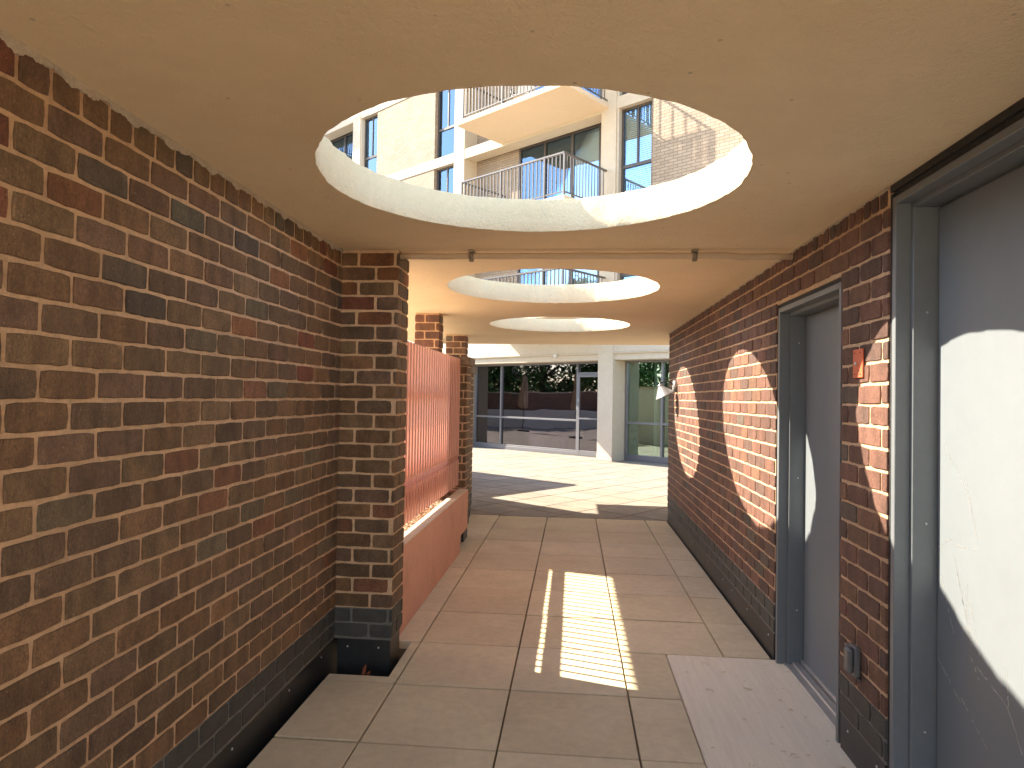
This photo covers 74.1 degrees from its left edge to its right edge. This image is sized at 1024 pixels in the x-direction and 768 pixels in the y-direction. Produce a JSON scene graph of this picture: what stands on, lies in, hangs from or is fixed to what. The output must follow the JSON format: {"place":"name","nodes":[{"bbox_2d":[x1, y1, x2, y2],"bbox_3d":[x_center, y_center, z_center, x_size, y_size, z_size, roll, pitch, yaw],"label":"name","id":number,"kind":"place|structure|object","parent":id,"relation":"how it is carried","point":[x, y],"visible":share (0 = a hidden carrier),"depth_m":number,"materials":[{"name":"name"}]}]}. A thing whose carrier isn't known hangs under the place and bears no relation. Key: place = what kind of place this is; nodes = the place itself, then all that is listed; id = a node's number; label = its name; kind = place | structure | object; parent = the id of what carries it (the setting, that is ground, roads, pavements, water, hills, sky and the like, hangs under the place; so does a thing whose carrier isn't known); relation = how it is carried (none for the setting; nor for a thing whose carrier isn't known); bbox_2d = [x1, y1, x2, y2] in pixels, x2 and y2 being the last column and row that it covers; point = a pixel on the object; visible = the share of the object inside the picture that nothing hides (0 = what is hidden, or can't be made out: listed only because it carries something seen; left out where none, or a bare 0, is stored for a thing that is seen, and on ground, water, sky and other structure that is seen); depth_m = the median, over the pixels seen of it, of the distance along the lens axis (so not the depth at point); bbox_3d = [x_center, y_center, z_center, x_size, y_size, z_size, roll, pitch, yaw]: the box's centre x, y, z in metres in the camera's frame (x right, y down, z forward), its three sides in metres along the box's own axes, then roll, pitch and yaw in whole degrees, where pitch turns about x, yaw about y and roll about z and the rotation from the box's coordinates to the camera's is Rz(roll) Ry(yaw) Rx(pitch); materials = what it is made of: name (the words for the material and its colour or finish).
{"place":"outdoors","nodes":[
{"label":"outdoors","id":0,"kind":"place"},
{"bbox_2d":[247,515,770,767],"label":"pavement","id":1,"kind":"structure","parent":0,"point":[515,638],"depth_m":3.89,"materials":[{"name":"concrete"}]},
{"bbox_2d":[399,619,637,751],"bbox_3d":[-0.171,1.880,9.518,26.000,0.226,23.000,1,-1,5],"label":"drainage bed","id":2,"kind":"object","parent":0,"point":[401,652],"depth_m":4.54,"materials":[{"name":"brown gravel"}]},
{"bbox_2d":[362,665,369,675],"bbox_3d":[-0.796,1.561,3.695,0.055,0.075,0.014,1,-1,5],"label":"dry leaf","id":3,"kind":"object","parent":2,"relation":"on","point":[364,671],"visible":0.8,"depth_m":3.70,"materials":[{"name":"brown plant"}]},
{"bbox_2d":[334,250,408,676],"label":"brick pillar","id":4,"kind":"structure","parent":2,"relation":"on","point":[371,479],"depth_m":3.87,"materials":[{"name":"brick"}]},
{"bbox_2d":[399,489,467,634],"bbox_3d":[-0.859,1.479,5.581,0.534,0.846,2.964,1,-1,5],"label":"planter","id":5,"kind":"object","parent":2,"relation":"on","point":[432,540],"visible":0.37,"depth_m":5.24,"materials":[{"name":"paint"}]},
{"bbox_2d":[403,491,453,531],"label":"gravel","id":6,"kind":"structure","parent":5,"relation":"in","point":[416,519],"depth_m":5.73,"materials":[{"name":"beige gravel"}]},
{"bbox_2d":[403,341,460,525],"bbox_3d":[-0.742,0.402,5.587,0.134,1.385,2.950,1,-1,5],"label":"slat fence","id":7,"kind":"object","parent":5,"relation":"in","point":[432,414],"visible":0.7,"depth_m":5.63,"materials":[{"name":"metal"}]},
{"bbox_2d":[454,357,474,541],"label":"brick pier","id":8,"kind":"structure","parent":2,"relation":"on","point":[467,364],"depth_m":7.08,"materials":[{"name":"brown brick"}]},
{"bbox_2d":[470,446,667,522],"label":"plaza","id":9,"kind":"structure","parent":0,"point":[505,482],"depth_m":11.59,"materials":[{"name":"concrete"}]},
{"bbox_2d":[324,86,743,463],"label":"apartment building","id":10,"kind":"structure","parent":9,"relation":"on","point":[599,402],"depth_m":18.02,"materials":[{"name":"cream concrete"},{"name":"brick"},{"name":"glass"}]},
{"bbox_2d":[331,131,352,158],"bbox_3d":[-6.621,-8.140,25.851,2.850,2.513,0.104,0,-1,43],"label":"sliding door","id":11,"kind":"structure","parent":10,"relation":"in","point":[344,143],"depth_m":25.49,"materials":[{"name":"blue glass"}]},
{"bbox_2d":[364,114,377,172],"bbox_3d":[-4.855,-8.168,23.681,0.910,2.340,0.074,0,-1,43],"label":"window","id":12,"kind":"structure","parent":10,"relation":"in","point":[370,155],"depth_m":23.75,"materials":[{"name":"blue glass"}]},
{"bbox_2d":[437,165,453,192],"bbox_3d":[-1.998,-5.530,20.950,0.950,2.340,0.074,0,-1,43],"label":"window","id":13,"kind":"structure","parent":10,"relation":"in","point":[445,176],"depth_m":21.02,"materials":[{"name":"blue glass"}]},
{"bbox_2d":[437,89,454,157],"bbox_3d":[-1.955,-8.169,20.999,0.950,2.340,0.074,0,-1,43],"label":"window","id":14,"kind":"structure","parent":10,"relation":"in","point":[446,99],"depth_m":21.08,"materials":[{"name":"blue glass"}]},
{"bbox_2d":[510,86,535,99],"bbox_3d":[0.290,-7.399,17.527,0.548,0.962,0.667,1,-1,20],"label":"chair","id":15,"kind":"object","parent":10,"relation":"on","point":[521,92],"visible":0.25,"depth_m":17.49,"materials":[{"name":"fabric"}]},
{"bbox_2d":[474,362,597,456],"bbox_3d":[0.705,0.653,18.789,4.890,2.452,0.130,0,-1,43],"label":"shop window","id":16,"kind":"structure","parent":10,"relation":"in","point":[531,407],"depth_m":19.01,"materials":[{"name":"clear glass"}]},
{"bbox_2d":[517,269,598,284],"bbox_3d":[1.249,-2.865,18.451,2.850,2.513,0.186,0,-1,43],"label":"sliding door","id":17,"kind":"structure","parent":10,"relation":"in","point":[595,272],"depth_m":18.60,"materials":[{"name":"brown metal"}]},
{"bbox_2d":[519,123,600,199],"bbox_3d":[1.293,-5.504,18.500,2.850,2.513,0.186,0,-1,43],"label":"sliding door","id":18,"kind":"structure","parent":10,"relation":"in","point":[585,143],"depth_m":18.28,"materials":[{"name":"grey metal"}]},
{"bbox_2d":[535,86,601,98],"bbox_3d":[1.309,-8.144,18.519,2.850,2.513,0.104,0,-1,43],"label":"sliding door","id":19,"kind":"structure","parent":10,"relation":"in","point":[536,86],"depth_m":17.76,"materials":[{"name":"brown metal"}]},
{"bbox_2d":[577,364,597,455],"bbox_3d":[2.081,0.653,17.456,0.960,2.395,0.180,0,-1,43],"label":"glass door","id":20,"kind":"structure","parent":10,"relation":"in","point":[588,374],"depth_m":17.57,"materials":[{"name":"glass"}]},
{"bbox_2d":[620,273,639,280],"bbox_3d":[3.018,-2.892,16.284,0.910,2.340,0.164,0,-1,43],"label":"window","id":21,"kind":"structure","parent":10,"relation":"in","point":[627,276],"depth_m":16.46,"materials":[{"name":"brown glass"}]},
{"bbox_2d":[629,431,638,454],"bbox_3d":[3.044,1.435,18.373,0.667,0.962,0.548,1,-1,-16],"label":"chair","id":22,"kind":"object","parent":10,"relation":"in","point":[633,438],"visible":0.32,"depth_m":18.22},
{"bbox_2d":[621,101,651,192],"bbox_3d":[3.061,-5.531,16.333,0.910,2.340,0.164,0,-1,43],"label":"window","id":23,"kind":"structure","parent":10,"relation":"in","point":[638,122],"depth_m":16.40,"materials":[{"name":"blue glass"}]},
{"bbox_2d":[624,360,668,463],"bbox_3d":[4.626,0.651,15.163,4.870,2.452,0.130,0,-1,43],"label":"shop window","id":24,"kind":"structure","parent":10,"relation":"in","point":[643,458],"depth_m":16.38,"materials":[{"name":"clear glass"}]},
{"bbox_2d":[667,655,855,767],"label":"path","id":25,"kind":"structure","parent":0,"point":[751,713],"depth_m":3.27,"materials":[{"name":"pale wood"}]},
{"label":"ground","id":26,"kind":"structure","parent":0,"visible":0},
{"bbox_2d":[0,38,342,767],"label":"brick wall","id":27,"kind":"structure","parent":26,"relation":"on","point":[170,336],"depth_m":2.15,"materials":[{"name":"brick"}]},
{"bbox_2d":[0,0,1023,344],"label":"concrete canopy","id":28,"kind":"object","parent":27,"relation":"on","point":[834,112],"visible":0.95,"depth_m":1.88,"materials":[{"name":"paint"}]},
{"bbox_2d":[400,249,792,261],"bbox_3d":[0.445,-0.717,3.803,2.181,0.063,0.065,1,-1,5],"label":"conduit","id":29,"kind":"object","parent":28,"relation":"attached to","point":[694,255],"visible":1,"depth_m":3.78,"materials":[{"name":"beige metal"}]},
{"bbox_2d":[415,313,442,351],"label":"brick pillar","id":30,"kind":"structure","parent":26,"relation":"on","point":[428,330],"depth_m":6.83,"materials":[{"name":"brown brick"}]},
{"bbox_2d":[446,335,467,356],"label":"brick pillar","id":31,"kind":"structure","parent":26,"relation":"on","point":[456,345],"depth_m":9.18,"materials":[{"name":"brown brick"}]},
{"bbox_2d":[468,367,476,516],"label":"brick pier","id":32,"kind":"structure","parent":26,"relation":"on","point":[473,370],"depth_m":8.51,"materials":[{"name":"brown brick"}]},
{"bbox_2d":[667,97,1023,767],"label":"brick wall","id":33,"kind":"structure","parent":26,"relation":"on","point":[823,505],"depth_m":2.59,"materials":[{"name":"brick"}]},
{"bbox_2d":[656,380,677,399],"bbox_3d":[1.785,0.072,7.847,0.240,0.236,0.235,1,-1,5],"label":"wall lamp","id":34,"kind":"object","parent":33,"relation":"attached to","point":[663,391],"visible":1,"depth_m":7.81,"materials":[{"name":"metal"}]},
{"bbox_2d":[775,278,842,742],"bbox_3d":[1.612,0.585,3.501,0.203,2.119,0.983,1,-1,5],"label":"door leaf","id":35,"kind":"structure","parent":33,"relation":"in","point":[807,592],"depth_m":3.79,"materials":[{"name":"grey paint"}]},
{"bbox_2d":[844,643,860,681],"bbox_3d":[1.407,1.148,2.813,0.045,0.132,0.090,1,-1,5],"label":"outlet box","id":36,"kind":"object","parent":33,"relation":"attached to","point":[852,658],"visible":1,"depth_m":2.79,"materials":[{"name":"grey plastic"}]},
{"bbox_2d":[853,348,863,377],"bbox_3d":[1.444,-0.086,2.837,0.014,0.120,0.095,1,-1,5],"label":"cover plate","id":37,"kind":"object","parent":33,"relation":"attached to","point":[858,363],"visible":1,"depth_m":2.83,"materials":[{"name":"metal"}]},
{"bbox_2d":[887,97,1023,767],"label":"door leaf","id":38,"kind":"structure","parent":33,"relation":"in","point":[956,559],"depth_m":2.34,"materials":[{"name":"grey paint"}]}
]}

